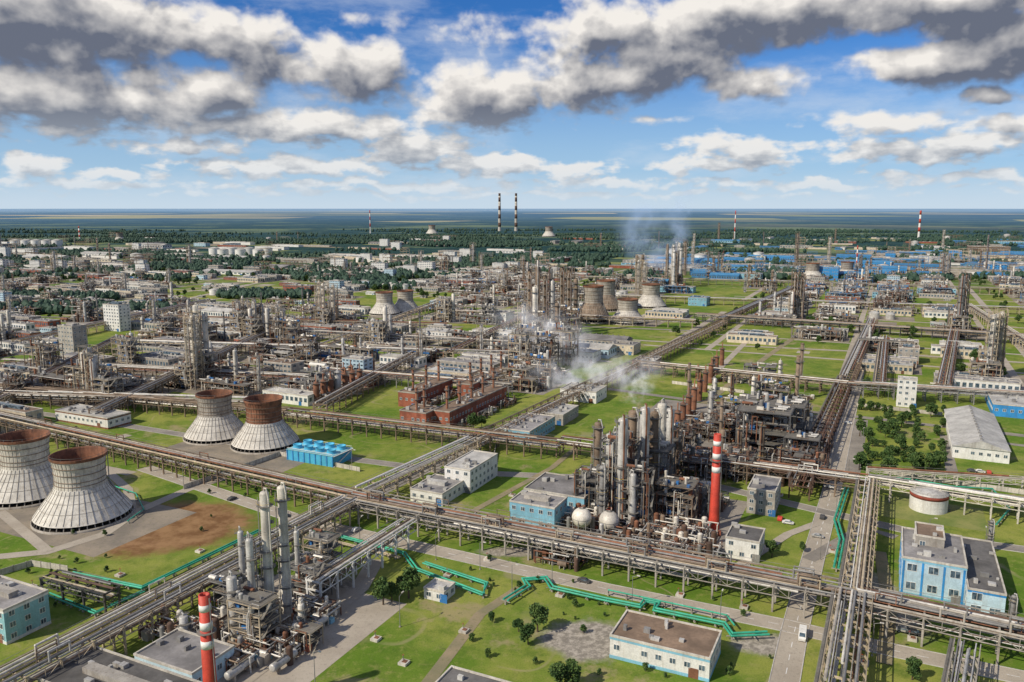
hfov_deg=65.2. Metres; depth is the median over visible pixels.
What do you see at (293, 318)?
lattice tower
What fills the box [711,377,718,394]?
distillation column
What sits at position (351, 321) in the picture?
pipe rack
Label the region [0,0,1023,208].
sky
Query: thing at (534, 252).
office building
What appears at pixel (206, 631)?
chimney
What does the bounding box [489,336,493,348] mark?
distillation column
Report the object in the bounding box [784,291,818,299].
process structure
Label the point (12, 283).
process structure
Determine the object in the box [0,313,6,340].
distillation column
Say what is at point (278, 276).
plant hall
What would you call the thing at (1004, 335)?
lattice tower
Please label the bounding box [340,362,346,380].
reactor vessel
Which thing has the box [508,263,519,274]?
process structure
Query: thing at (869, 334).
distillation column
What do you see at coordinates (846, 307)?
plant hall
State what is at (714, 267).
process structure
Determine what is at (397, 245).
office building
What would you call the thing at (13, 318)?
plant hall
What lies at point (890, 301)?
process structure
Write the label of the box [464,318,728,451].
pipe rack
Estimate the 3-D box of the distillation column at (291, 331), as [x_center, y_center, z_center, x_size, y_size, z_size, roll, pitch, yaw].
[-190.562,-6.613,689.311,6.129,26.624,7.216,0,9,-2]
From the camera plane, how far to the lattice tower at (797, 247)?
1721.79 m
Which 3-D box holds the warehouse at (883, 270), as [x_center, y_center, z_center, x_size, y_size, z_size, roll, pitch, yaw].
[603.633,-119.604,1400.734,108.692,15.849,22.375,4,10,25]
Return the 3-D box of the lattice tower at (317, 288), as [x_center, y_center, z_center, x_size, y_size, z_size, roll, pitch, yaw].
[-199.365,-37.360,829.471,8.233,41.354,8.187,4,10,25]
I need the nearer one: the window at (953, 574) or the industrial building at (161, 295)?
the window at (953, 574)
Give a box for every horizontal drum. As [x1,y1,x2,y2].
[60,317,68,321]
[224,656,254,681]
[269,648,297,673]
[309,362,326,366]
[313,614,327,628]
[699,479,710,485]
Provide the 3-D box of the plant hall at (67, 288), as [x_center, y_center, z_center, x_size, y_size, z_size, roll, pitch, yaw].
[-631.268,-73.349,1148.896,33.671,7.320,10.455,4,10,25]
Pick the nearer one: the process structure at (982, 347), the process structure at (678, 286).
the process structure at (982, 347)
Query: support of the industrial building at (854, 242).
on the ground at (418, 631)
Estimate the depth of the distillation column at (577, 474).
317.13 m
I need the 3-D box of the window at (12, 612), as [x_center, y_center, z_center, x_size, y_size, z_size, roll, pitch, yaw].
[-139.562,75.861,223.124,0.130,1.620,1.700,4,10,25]
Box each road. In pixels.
[0,477,224,558]
[7,270,1023,474]
[14,353,424,371]
[41,316,718,331]
[43,412,536,476]
[99,263,363,319]
[137,466,1023,681]
[176,279,307,285]
[236,559,383,681]
[352,300,768,508]
[553,380,1023,436]
[563,474,1023,551]
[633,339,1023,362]
[769,307,874,681]
[802,526,898,561]
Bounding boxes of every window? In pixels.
[8,609,14,616]
[10,620,15,627]
[11,631,16,638]
[24,603,29,609]
[25,613,30,620]
[26,624,31,631]
[38,596,43,602]
[39,606,45,613]
[40,617,46,624]
[217,662,221,670]
[613,644,619,650]
[641,650,646,657]
[655,654,661,660]
[669,657,675,664]
[684,661,689,667]
[698,664,704,671]
[905,581,915,589]
[907,563,916,571]
[926,585,936,593]
[928,567,938,575]
[948,589,958,597]
[950,570,960,578]
[970,604,981,610]
[971,592,982,600]
[989,608,1000,613]
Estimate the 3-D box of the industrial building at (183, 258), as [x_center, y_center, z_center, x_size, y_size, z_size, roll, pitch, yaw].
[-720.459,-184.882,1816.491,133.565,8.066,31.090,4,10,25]
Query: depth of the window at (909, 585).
250.55 m
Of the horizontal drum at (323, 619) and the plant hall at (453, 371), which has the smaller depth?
the horizontal drum at (323, 619)
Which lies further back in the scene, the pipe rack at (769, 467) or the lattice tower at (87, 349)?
the lattice tower at (87, 349)
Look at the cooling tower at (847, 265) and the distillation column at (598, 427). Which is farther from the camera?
the cooling tower at (847, 265)
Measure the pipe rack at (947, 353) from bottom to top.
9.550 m
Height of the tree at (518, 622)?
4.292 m
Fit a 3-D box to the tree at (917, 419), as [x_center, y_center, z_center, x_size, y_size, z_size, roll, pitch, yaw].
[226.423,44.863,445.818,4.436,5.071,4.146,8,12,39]
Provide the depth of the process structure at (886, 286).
1116.70 m
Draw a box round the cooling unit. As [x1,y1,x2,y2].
[286,439,353,466]
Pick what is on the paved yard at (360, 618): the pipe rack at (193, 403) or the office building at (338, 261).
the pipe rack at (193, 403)
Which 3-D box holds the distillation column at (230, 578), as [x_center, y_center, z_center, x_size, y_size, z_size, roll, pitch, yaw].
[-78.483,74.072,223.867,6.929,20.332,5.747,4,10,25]
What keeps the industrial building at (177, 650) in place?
on the paved yard at (360, 618)
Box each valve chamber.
[114,568,125,577]
[195,545,204,553]
[370,631,381,642]
[398,655,409,666]
[443,568,452,577]
[458,627,469,633]
[483,553,492,561]
[555,591,564,597]
[675,588,684,597]
[739,599,748,609]
[828,545,835,553]
[907,631,916,642]
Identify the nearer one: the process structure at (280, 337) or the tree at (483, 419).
the tree at (483, 419)
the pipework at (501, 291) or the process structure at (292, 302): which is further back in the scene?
the pipework at (501, 291)
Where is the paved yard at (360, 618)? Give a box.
[0,238,1023,681]
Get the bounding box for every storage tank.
[9,239,19,245]
[20,239,30,244]
[30,239,40,245]
[41,239,51,244]
[51,239,62,245]
[208,247,219,253]
[209,288,217,294]
[217,248,228,254]
[226,247,236,253]
[235,248,246,255]
[244,247,254,253]
[252,248,263,255]
[263,247,271,253]
[356,256,363,261]
[401,283,408,289]
[694,253,706,257]
[869,311,879,318]
[885,313,895,319]
[909,484,950,514]
[925,257,934,261]
[978,260,992,267]
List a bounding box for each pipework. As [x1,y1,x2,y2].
[0,348,14,356]
[0,390,30,403]
[0,391,38,403]
[6,267,1016,293]
[19,307,35,314]
[65,313,91,321]
[69,314,96,321]
[119,383,147,395]
[138,604,198,641]
[163,310,185,313]
[191,604,228,640]
[205,375,248,389]
[215,360,242,369]
[216,356,249,369]
[216,631,270,673]
[240,377,271,387]
[243,622,311,665]
[247,349,285,362]
[260,589,295,612]
[264,352,291,358]
[281,591,341,624]
[290,305,306,311]
[292,383,312,390]
[303,355,338,366]
[308,357,341,370]
[335,293,354,298]
[406,349,440,362]
[420,396,439,405]
[432,393,451,404]
[443,338,471,346]
[448,388,457,398]
[451,293,470,297]
[456,412,478,426]
[463,294,480,301]
[476,405,498,417]
[489,288,506,294]
[495,300,515,305]
[495,395,516,408]
[509,376,551,391]
[516,370,546,382]
[531,538,589,571]
[541,363,571,378]
[559,506,591,532]
[569,502,600,530]
[596,523,652,541]
[607,517,659,539]
[622,540,678,570]
[643,512,698,543]
[644,529,696,553]
[663,514,720,543]
[666,528,724,556]
[673,473,710,490]
[686,410,706,421]
[703,491,729,511]
[718,374,755,383]
[733,464,787,486]
[755,442,784,461]
[759,316,785,324]
[765,301,783,308]
[779,391,814,399]
[811,431,833,452]
[814,329,845,338]
[814,332,845,339]
[870,341,897,352]
[875,295,897,301]
[889,296,907,302]
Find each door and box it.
[440,594,446,603]
[688,667,698,679]
[752,554,759,562]
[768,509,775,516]
[951,594,960,603]
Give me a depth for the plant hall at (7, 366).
566.43 m
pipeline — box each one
[48,590,144,617]
[68,529,260,591]
[116,486,145,523]
[296,526,489,598]
[303,533,400,558]
[449,522,685,576]
[501,576,769,639]
[607,589,735,625]
[831,487,849,571]
[896,477,1010,524]
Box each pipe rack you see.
[0,335,118,402]
[0,357,321,387]
[0,381,293,421]
[0,409,360,509]
[0,495,358,681]
[2,390,247,414]
[11,299,210,341]
[39,566,122,614]
[86,331,265,413]
[117,339,511,356]
[158,315,446,330]
[234,297,449,380]
[263,327,545,348]
[282,405,563,458]
[303,517,416,606]
[311,350,418,413]
[317,365,514,397]
[338,486,854,625]
[351,436,480,511]
[443,297,559,356]
[450,310,695,327]
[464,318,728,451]
[511,291,1023,313]
[556,433,868,496]
[559,275,792,285]
[637,359,848,393]
[694,312,1023,343]
[715,279,810,324]
[751,279,1022,293]
[786,375,853,500]
[814,585,872,681]
[838,476,880,619]
[839,317,877,388]
[846,379,1023,404]
[852,581,1023,664]
[865,471,1023,523]
[866,464,1023,488]
[872,335,888,395]
[935,303,960,397]
[941,635,980,681]
[968,303,1023,350]
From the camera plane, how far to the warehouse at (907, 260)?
1809.17 m
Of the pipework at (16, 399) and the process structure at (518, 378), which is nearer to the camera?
the pipework at (16, 399)
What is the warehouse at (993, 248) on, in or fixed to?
on the ground at (418, 631)
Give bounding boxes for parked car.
[227,496,236,500]
[351,527,360,532]
[577,577,590,583]
[782,519,793,524]
[811,533,823,538]
[824,484,833,488]
[896,625,907,631]
[906,628,920,636]
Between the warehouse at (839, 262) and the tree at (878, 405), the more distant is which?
the warehouse at (839, 262)
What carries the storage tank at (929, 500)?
on the paved yard at (360, 618)
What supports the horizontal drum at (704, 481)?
on the ground at (418, 631)
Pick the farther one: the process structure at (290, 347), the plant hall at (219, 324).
the plant hall at (219, 324)
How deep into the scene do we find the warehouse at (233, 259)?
1887.92 m
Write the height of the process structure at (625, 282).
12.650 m
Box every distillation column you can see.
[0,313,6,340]
[6,309,12,339]
[79,351,88,398]
[82,301,87,321]
[87,357,99,404]
[107,243,110,258]
[139,316,144,332]
[169,283,173,302]
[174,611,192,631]
[191,303,201,349]
[200,312,210,365]
[221,570,242,641]
[226,352,231,368]
[232,348,238,378]
[234,526,246,581]
[241,531,258,589]
[247,307,252,321]
[256,487,278,610]
[264,306,272,340]
[273,482,294,620]
[287,318,293,342]
[291,526,302,589]
[294,599,307,622]
[340,337,345,354]
[354,334,357,344]
[382,305,388,340]
[387,313,393,335]
[400,336,404,353]
[408,320,412,333]
[451,293,455,321]
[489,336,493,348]
[492,285,495,305]
[522,258,524,276]
[531,285,538,329]
[535,266,541,322]
[548,267,553,321]
[548,279,555,329]
[553,301,560,339]
[571,277,579,332]
[572,469,580,495]
[591,419,604,498]
[596,462,608,517]
[603,431,614,509]
[611,426,617,486]
[613,414,630,519]
[625,407,639,463]
[626,469,639,519]
[634,254,638,290]
[635,403,652,510]
[641,254,644,292]
[648,408,662,506]
[657,398,669,497]
[665,244,669,278]
[665,405,676,471]
[669,244,675,284]
[671,249,676,284]
[673,420,682,473]
[677,244,681,272]
[678,247,682,283]
[694,434,703,445]
[706,389,714,417]
[710,357,716,376]
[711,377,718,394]
[717,251,719,270]
[719,427,726,448]
[728,371,735,396]
[734,426,744,452]
[743,272,747,291]
[747,263,750,285]
[750,375,756,393]
[757,422,767,459]
[758,301,762,320]
[770,269,774,291]
[772,291,776,308]
[776,358,783,384]
[777,445,786,476]
[789,292,794,314]
[808,411,814,432]
[867,325,871,348]
[942,254,945,272]
[948,253,951,269]
[956,274,966,336]
[963,273,970,314]
[978,249,982,268]
[985,248,989,268]
[986,519,994,541]
[1005,593,1017,639]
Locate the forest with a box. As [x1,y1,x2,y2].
[0,227,1023,313]
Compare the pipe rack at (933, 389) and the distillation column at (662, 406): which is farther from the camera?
the pipe rack at (933, 389)
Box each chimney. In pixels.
[196,592,216,681]
[498,193,500,230]
[514,193,517,230]
[708,433,722,529]
[734,210,735,238]
[917,210,921,237]
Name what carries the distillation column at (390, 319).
on the paved yard at (360, 618)
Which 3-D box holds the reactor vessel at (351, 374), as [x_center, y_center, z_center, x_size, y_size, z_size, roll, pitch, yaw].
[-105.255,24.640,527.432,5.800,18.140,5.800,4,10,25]
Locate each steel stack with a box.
[95,293,98,320]
[222,311,225,340]
[301,284,303,305]
[410,369,415,389]
[413,387,418,410]
[421,385,426,406]
[424,365,428,384]
[436,361,440,380]
[444,386,449,408]
[457,381,461,402]
[468,362,472,381]
[469,376,473,397]
[479,358,482,376]
[480,372,484,392]
[489,355,493,373]
[491,367,495,387]
[499,351,502,368]
[687,362,691,394]
[707,486,710,520]
[718,397,724,432]
[779,294,782,313]
[794,355,801,395]
[799,343,805,382]
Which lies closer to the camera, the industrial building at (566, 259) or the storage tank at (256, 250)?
the industrial building at (566, 259)
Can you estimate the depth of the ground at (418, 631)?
363.55 m
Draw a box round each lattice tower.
[0,274,7,289]
[5,294,12,310]
[35,342,54,367]
[50,250,57,271]
[71,255,77,267]
[76,343,100,398]
[82,350,104,400]
[95,259,100,273]
[121,272,128,288]
[148,297,158,320]
[166,268,171,281]
[182,315,200,372]
[183,316,202,388]
[184,312,203,387]
[186,243,193,262]
[186,305,191,322]
[231,298,244,320]
[240,297,252,314]
[247,297,261,326]
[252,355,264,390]
[256,302,267,326]
[272,303,279,324]
[275,306,288,340]
[286,313,299,340]
[314,279,323,315]
[314,285,321,318]
[318,282,327,318]
[326,288,337,321]
[328,283,338,318]
[415,327,425,355]
[418,250,423,260]
[470,243,475,261]
[476,322,485,351]
[478,253,483,269]
[486,268,491,288]
[500,272,506,288]
[516,300,531,337]
[520,255,524,269]
[523,267,534,324]
[538,271,550,337]
[556,264,566,320]
[564,266,574,325]
[634,258,641,294]
[641,260,647,293]
[675,251,679,284]
[682,239,687,274]
[691,242,694,262]
[717,222,720,238]
[789,269,799,315]
[794,231,799,261]
[795,273,805,318]
[827,237,831,260]
[830,281,833,294]
[864,264,869,279]
[939,251,943,269]
[941,230,945,246]
[945,253,949,272]
[956,279,967,314]
[959,271,971,315]
[968,249,972,261]
[982,311,1000,370]
[992,310,1005,370]
[996,308,1009,371]
[1001,313,1007,364]
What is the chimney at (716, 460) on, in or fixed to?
on the paved yard at (360, 618)
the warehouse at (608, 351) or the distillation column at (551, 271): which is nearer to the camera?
the warehouse at (608, 351)
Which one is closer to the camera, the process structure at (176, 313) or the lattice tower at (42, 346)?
the lattice tower at (42, 346)
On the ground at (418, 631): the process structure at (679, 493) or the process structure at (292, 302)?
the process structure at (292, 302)
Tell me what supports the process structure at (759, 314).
on the ground at (418, 631)
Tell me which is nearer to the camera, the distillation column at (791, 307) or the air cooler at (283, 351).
the air cooler at (283, 351)
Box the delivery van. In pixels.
[798,624,806,641]
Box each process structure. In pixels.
[0,232,1023,281]
[0,330,21,339]
[0,372,45,397]
[1,367,33,400]
[5,280,18,289]
[8,306,23,311]
[9,282,25,289]
[17,281,31,288]
[21,305,41,313]
[23,340,59,366]
[27,366,77,388]
[30,273,45,282]
[36,339,64,372]
[40,289,60,300]
[41,275,62,283]
[57,296,79,299]
[60,300,82,313]
[63,359,102,389]
[70,288,94,292]
[70,299,91,308]
[71,309,103,319]
[75,372,90,390]
[76,300,94,316]
[78,282,91,291]
[84,278,97,289]
[86,360,118,400]
[92,374,123,405]
[96,284,122,289]
[110,371,139,391]
[111,334,135,363]
[117,335,142,363]
[121,374,163,392]
[130,310,160,319]
[134,328,175,338]
[135,267,146,276]
[141,295,170,301]
[148,316,184,326]
[151,280,174,287]
[151,313,177,326]
[154,321,173,334]
[163,312,188,322]
[168,295,188,303]
[173,330,217,343]
[174,319,201,327]
[174,361,202,389]
[179,346,226,357]
[179,355,214,366]
[179,361,215,387]
[180,296,202,301]
[184,349,220,384]
[194,377,253,395]
[199,322,217,340]
[207,568,263,610]
[211,362,241,371]
[215,327,245,334]
[226,586,280,647]
[229,308,247,330]
[233,314,258,333]
[242,316,262,335]
[243,323,262,336]
[249,339,272,357]
[253,339,301,359]
[260,327,288,341]
[269,296,299,307]
[269,314,296,342]
[269,610,323,653]
[279,376,334,388]
[282,317,303,343]
[290,549,332,605]
[296,332,320,362]
[300,365,336,393]
[301,303,318,320]
[302,264,310,269]
[302,528,342,585]
[304,299,338,306]
[304,349,351,360]
[315,307,332,323]
[325,343,375,357]
[330,312,367,322]
[335,312,359,324]
[336,324,368,338]
[355,264,375,269]
[357,318,380,326]
[363,322,379,340]
[369,318,389,342]
[391,332,428,344]
[400,346,451,361]
[422,282,448,289]
[435,252,452,269]
[435,304,450,321]
[436,275,447,285]
[436,296,451,322]
[440,303,476,312]
[445,286,473,292]
[446,328,492,341]
[456,289,487,298]
[458,270,480,276]
[459,311,499,324]
[461,282,479,290]
[465,282,489,290]
[470,269,479,277]
[474,371,537,393]
[475,279,493,288]
[476,294,489,304]
[477,295,509,304]
[477,302,497,322]
[483,340,527,349]
[487,277,508,284]
[495,284,510,292]
[498,292,526,299]
[501,363,534,380]
[503,335,523,355]
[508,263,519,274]
[508,328,531,371]
[511,279,534,285]
[511,297,542,308]
[514,320,541,360]
[518,350,556,384]
[528,308,547,339]
[529,327,558,369]
[542,319,569,359]
[550,322,578,366]
[551,302,569,332]
[563,306,581,337]
[575,463,608,512]
[585,265,593,270]
[590,268,608,272]
[599,430,642,516]
[605,278,630,284]
[606,277,619,288]
[611,272,623,282]
[619,459,654,524]
[628,437,675,509]
[639,279,654,296]
[646,277,665,285]
[648,277,658,283]
[654,470,698,525]
[663,283,687,293]
[666,418,696,449]
[669,273,682,284]
[673,422,682,474]
[674,475,708,517]
[677,444,712,479]
[681,420,704,440]
[683,416,726,439]
[688,446,739,481]
[706,262,715,277]
[708,406,742,442]
[713,394,741,413]
[720,443,756,480]
[721,263,730,272]
[726,405,754,435]
[735,400,796,451]
[738,390,776,421]
[743,362,776,381]
[745,416,787,424]
[747,271,761,286]
[748,312,790,324]
[755,375,791,398]
[757,263,765,271]
[760,393,809,441]
[762,278,777,293]
[767,296,805,305]
[767,312,792,322]
[775,446,831,484]
[783,429,822,461]
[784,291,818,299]
[787,284,820,294]
[788,297,803,318]
[791,324,842,341]
[795,402,812,417]
[796,293,808,315]
[797,264,805,273]
[803,325,828,335]
[806,273,829,282]
[808,282,825,285]
[813,312,858,321]
[818,303,833,316]
[825,290,862,299]
[827,297,865,306]
[834,289,867,297]
[837,277,867,286]
[837,281,863,286]
[839,279,864,286]
[844,274,873,282]
[845,284,865,290]
[847,270,857,278]
[858,336,916,352]
[868,300,909,307]
[871,265,881,274]
[873,296,892,307]
[877,292,914,301]
[878,284,890,289]
[878,286,914,296]
[878,288,907,295]
[881,283,906,288]
[886,279,905,283]
[888,305,918,313]
[891,289,908,302]
[916,289,953,296]
[919,273,943,279]
[920,275,945,281]
[920,303,955,311]
[922,282,935,292]
[923,284,952,292]
[930,323,983,335]
[932,275,944,284]
[948,308,967,334]
[950,314,970,337]
[968,357,1003,376]
[978,345,1005,369]
[992,279,1016,284]
[993,276,1023,283]
[1009,277,1023,282]
[1012,290,1023,297]
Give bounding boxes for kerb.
[46,412,536,477]
[138,465,1023,681]
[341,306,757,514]
[570,474,1023,552]
[768,317,868,681]
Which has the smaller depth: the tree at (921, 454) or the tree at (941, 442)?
the tree at (921, 454)
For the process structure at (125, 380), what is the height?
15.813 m
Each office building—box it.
[0,246,10,256]
[0,258,8,267]
[0,290,11,300]
[25,248,37,254]
[29,260,44,267]
[56,260,66,267]
[57,323,87,353]
[103,302,130,331]
[132,243,141,249]
[134,259,146,263]
[135,263,149,271]
[329,279,343,287]
[330,258,347,266]
[342,354,372,373]
[360,253,371,259]
[371,262,387,269]
[379,239,389,245]
[379,253,392,262]
[384,268,396,275]
[391,242,401,249]
[403,264,416,272]
[417,261,435,270]
[443,251,456,255]
[448,256,460,261]
[459,248,470,255]
[492,262,505,267]
[505,261,519,267]
[533,250,543,256]
[887,275,899,282]
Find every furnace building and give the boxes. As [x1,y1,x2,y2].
[398,377,452,406]
[399,403,440,426]
[431,384,506,425]
[457,366,511,396]
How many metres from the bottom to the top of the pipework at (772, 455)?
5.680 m
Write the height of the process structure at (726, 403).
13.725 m
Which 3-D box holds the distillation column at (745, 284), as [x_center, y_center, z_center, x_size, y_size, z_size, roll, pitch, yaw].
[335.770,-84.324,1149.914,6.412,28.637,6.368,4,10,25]
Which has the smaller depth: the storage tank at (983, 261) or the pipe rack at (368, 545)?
the pipe rack at (368, 545)
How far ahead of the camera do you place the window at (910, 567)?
249.57 m
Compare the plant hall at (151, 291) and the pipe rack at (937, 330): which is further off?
the plant hall at (151, 291)
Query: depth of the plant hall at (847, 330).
756.30 m
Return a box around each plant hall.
[0,310,18,314]
[0,340,34,351]
[0,364,43,380]
[0,401,43,425]
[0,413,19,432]
[3,315,15,320]
[4,320,35,330]
[5,313,40,318]
[5,326,21,330]
[5,361,63,369]
[11,278,31,281]
[12,294,31,303]
[15,318,27,321]
[32,335,58,346]
[45,286,65,289]
[55,285,77,287]
[60,283,81,286]
[60,352,115,362]
[61,287,78,290]
[78,298,114,300]
[88,279,111,285]
[95,287,116,291]
[99,277,119,279]
[105,279,128,283]
[113,289,137,296]
[119,292,132,297]
[123,281,144,283]
[124,299,151,301]
[127,284,146,288]
[127,288,146,292]
[131,320,167,329]
[132,280,153,282]
[132,353,182,368]
[136,344,173,352]
[138,286,167,293]
[139,282,159,286]
[147,290,157,292]
[148,270,170,275]
[149,350,183,362]
[153,336,184,345]
[160,283,169,288]
[160,347,188,352]
[170,307,201,315]
[191,304,223,307]
[198,302,235,307]
[201,285,225,290]
[201,321,228,328]
[206,284,231,288]
[208,318,234,325]
[213,327,242,336]
[213,331,238,341]
[216,283,239,287]
[237,277,262,282]
[243,276,270,281]
[244,305,274,311]
[256,275,274,280]
[257,303,285,310]
[258,273,281,280]
[262,386,319,405]
[280,274,292,278]
[299,327,326,335]
[300,323,336,332]
[302,322,349,330]
[322,370,375,386]
[325,285,348,290]
[325,349,375,360]
[336,299,359,304]
[339,304,370,314]
[339,308,359,313]
[344,283,364,290]
[345,285,358,290]
[349,324,395,333]
[357,341,398,352]
[370,340,405,345]
[371,338,417,346]
[379,353,426,367]
[381,322,408,333]
[408,279,428,282]
[413,286,440,291]
[414,371,466,385]
[427,366,477,377]
[428,365,486,372]
[435,297,467,303]
[436,357,499,370]
[437,274,465,278]
[456,268,500,271]
[457,355,502,366]
[462,333,507,341]
[462,351,509,366]
[472,327,513,338]
[492,272,516,276]
[569,267,583,271]
[620,285,640,290]
[645,310,684,317]
[652,307,688,315]
[658,309,687,316]
[726,330,773,339]
[727,332,777,344]
[734,329,773,332]
[752,271,801,274]
[756,312,795,315]
[766,310,797,312]
[796,325,848,337]
[818,303,855,313]
[825,295,859,300]
[830,286,864,291]
[857,359,912,374]
[861,336,918,344]
[863,357,909,362]
[864,353,916,367]
[873,307,911,316]
[919,293,954,298]
[921,280,945,284]
[922,306,968,313]
[924,310,953,317]
[926,308,968,311]
[930,344,987,353]
[933,372,1021,389]
[935,370,1005,377]
[939,340,981,346]
[940,346,986,358]
[947,375,1020,391]
[987,275,1019,280]
[999,284,1023,289]
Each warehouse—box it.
[22,254,72,258]
[81,251,127,257]
[141,243,171,248]
[201,306,235,316]
[203,268,261,274]
[211,255,256,259]
[260,264,291,267]
[366,291,375,294]
[368,241,403,244]
[570,341,616,358]
[579,332,632,343]
[609,609,721,681]
[648,278,670,284]
[657,256,711,261]
[686,258,725,263]
[688,245,707,247]
[688,295,710,305]
[690,267,716,274]
[691,270,720,277]
[703,264,759,268]
[709,272,739,280]
[711,239,740,242]
[724,257,763,260]
[725,252,750,256]
[731,268,766,271]
[733,271,762,279]
[748,254,795,261]
[760,246,779,247]
[819,265,839,279]
[836,254,871,259]
[837,259,891,266]
[838,259,849,265]
[839,268,890,273]
[839,271,864,274]
[845,250,889,252]
[864,265,906,272]
[872,258,921,261]
[885,252,895,257]
[892,263,940,269]
[900,251,925,254]
[930,321,946,324]
[944,405,1010,463]
[948,250,961,257]
[964,262,1008,265]
[967,245,1010,253]
[977,271,1007,276]
[983,252,1023,255]
[987,263,1006,269]
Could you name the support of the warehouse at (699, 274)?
on the ground at (418, 631)
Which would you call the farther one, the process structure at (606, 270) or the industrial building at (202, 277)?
the process structure at (606, 270)
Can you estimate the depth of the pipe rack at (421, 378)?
537.87 m
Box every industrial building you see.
[0,575,50,644]
[2,243,12,247]
[4,267,62,271]
[13,330,40,336]
[28,285,45,291]
[28,318,60,326]
[29,283,48,285]
[37,646,201,681]
[39,326,57,332]
[55,404,131,428]
[73,259,89,263]
[78,273,108,278]
[93,259,116,261]
[105,364,126,373]
[110,272,129,276]
[133,628,234,681]
[134,293,148,299]
[138,293,167,297]
[171,269,193,272]
[177,257,217,261]
[194,242,209,245]
[196,274,207,279]
[204,273,216,278]
[208,265,223,268]
[223,276,236,279]
[234,336,271,347]
[243,266,265,270]
[263,358,304,374]
[279,282,300,285]
[283,283,316,291]
[336,290,352,296]
[375,363,393,371]
[410,473,463,505]
[416,327,461,341]
[423,315,435,320]
[423,577,455,603]
[427,323,451,328]
[428,270,455,273]
[435,665,510,681]
[444,450,497,493]
[445,278,476,284]
[487,309,514,322]
[496,250,526,252]
[500,413,554,444]
[509,489,567,528]
[524,472,591,512]
[534,402,578,425]
[542,256,572,262]
[560,382,606,403]
[572,347,600,362]
[608,340,640,354]
[632,355,661,370]
[647,263,705,266]
[660,285,695,292]
[725,521,765,562]
[728,263,793,268]
[746,474,781,516]
[774,307,789,310]
[780,245,812,248]
[810,277,824,281]
[821,261,836,265]
[834,240,856,243]
[834,309,844,314]
[872,290,911,299]
[896,375,917,406]
[898,344,919,364]
[899,526,967,604]
[914,521,944,548]
[917,286,955,294]
[931,256,940,261]
[962,536,1006,616]
[985,392,1023,418]
[993,241,1023,243]
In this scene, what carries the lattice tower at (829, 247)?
on the ground at (418, 631)
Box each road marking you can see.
[146,468,1017,676]
[786,391,854,672]
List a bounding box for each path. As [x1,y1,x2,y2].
[0,510,53,552]
[106,467,136,510]
[421,586,522,681]
[472,448,575,511]
[685,343,746,398]
[701,334,799,403]
[737,522,818,564]
[874,551,895,664]
[940,435,1023,471]
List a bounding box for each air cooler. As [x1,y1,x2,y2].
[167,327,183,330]
[212,344,230,353]
[267,348,295,356]
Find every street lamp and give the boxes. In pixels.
[313,650,320,681]
[399,591,403,626]
[632,575,639,604]
[871,622,883,655]
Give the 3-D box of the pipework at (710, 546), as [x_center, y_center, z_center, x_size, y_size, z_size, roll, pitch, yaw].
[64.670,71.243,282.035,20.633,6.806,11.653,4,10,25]
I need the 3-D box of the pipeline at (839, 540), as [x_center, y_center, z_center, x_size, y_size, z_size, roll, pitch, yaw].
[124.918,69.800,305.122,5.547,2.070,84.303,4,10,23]
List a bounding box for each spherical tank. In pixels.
[572,506,591,531]
[599,510,618,534]
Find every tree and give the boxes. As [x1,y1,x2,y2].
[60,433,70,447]
[73,591,85,603]
[371,576,390,604]
[388,581,398,601]
[396,575,404,593]
[398,566,421,598]
[466,412,480,427]
[468,633,474,640]
[478,415,485,426]
[484,648,491,656]
[488,611,494,620]
[512,618,523,631]
[516,580,522,587]
[519,623,534,644]
[528,602,548,631]
[548,661,567,681]
[563,658,580,681]
[572,598,579,605]
[579,624,587,631]
[642,662,648,670]
[671,325,680,332]
[693,318,699,325]
[702,576,708,584]
[725,665,732,674]
[740,609,746,615]
[765,539,779,557]
[799,541,805,551]
[847,324,853,330]
[853,453,867,469]
[855,419,866,435]
[858,398,865,409]
[860,460,868,469]
[861,426,873,440]
[862,442,870,451]
[866,400,875,409]
[868,437,877,446]
[868,451,876,458]
[875,402,881,410]
[876,421,885,432]
[880,455,898,466]
[881,404,887,411]
[881,440,887,447]
[882,426,890,436]
[883,411,891,418]
[883,447,893,456]
[886,419,900,431]
[886,445,896,453]
[888,430,896,437]
[894,433,906,449]
[896,412,906,427]
[899,450,908,461]
[903,411,911,422]
[905,656,921,679]
[907,445,916,452]
[907,453,920,468]
[909,325,917,334]
[910,408,916,417]
[913,439,918,446]
[914,417,920,424]
[917,431,925,440]
[917,452,924,460]
[924,452,937,469]
[925,402,938,416]
[928,442,935,449]
[933,425,941,435]
[937,438,947,447]
[937,454,947,465]
[939,417,946,426]
[956,362,965,370]
[968,348,977,357]
[999,366,1007,374]
[1014,314,1021,320]
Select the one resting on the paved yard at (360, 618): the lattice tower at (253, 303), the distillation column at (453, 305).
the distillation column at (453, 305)
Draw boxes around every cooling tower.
[0,427,53,509]
[30,444,134,534]
[115,232,123,241]
[183,388,243,445]
[230,392,299,454]
[369,290,399,315]
[395,289,420,313]
[426,225,437,233]
[542,226,555,236]
[579,283,608,323]
[597,278,617,311]
[608,297,645,325]
[637,282,666,308]
[804,263,822,279]
[840,261,854,270]
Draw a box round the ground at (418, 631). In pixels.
[0,209,1023,681]
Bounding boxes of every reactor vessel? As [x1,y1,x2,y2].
[311,375,319,403]
[318,373,327,401]
[327,371,334,396]
[333,364,342,392]
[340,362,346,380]
[341,367,348,391]
[349,365,356,390]
[355,363,363,389]
[674,403,682,420]
[679,395,687,419]
[685,387,692,416]
[690,380,698,409]
[695,364,699,378]
[696,372,703,400]
[702,365,709,391]
[707,357,714,383]
[713,350,719,374]
[719,342,724,365]
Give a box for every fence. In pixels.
[0,559,67,574]
[183,451,359,488]
[672,381,743,392]
[856,402,942,415]
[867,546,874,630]
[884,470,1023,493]

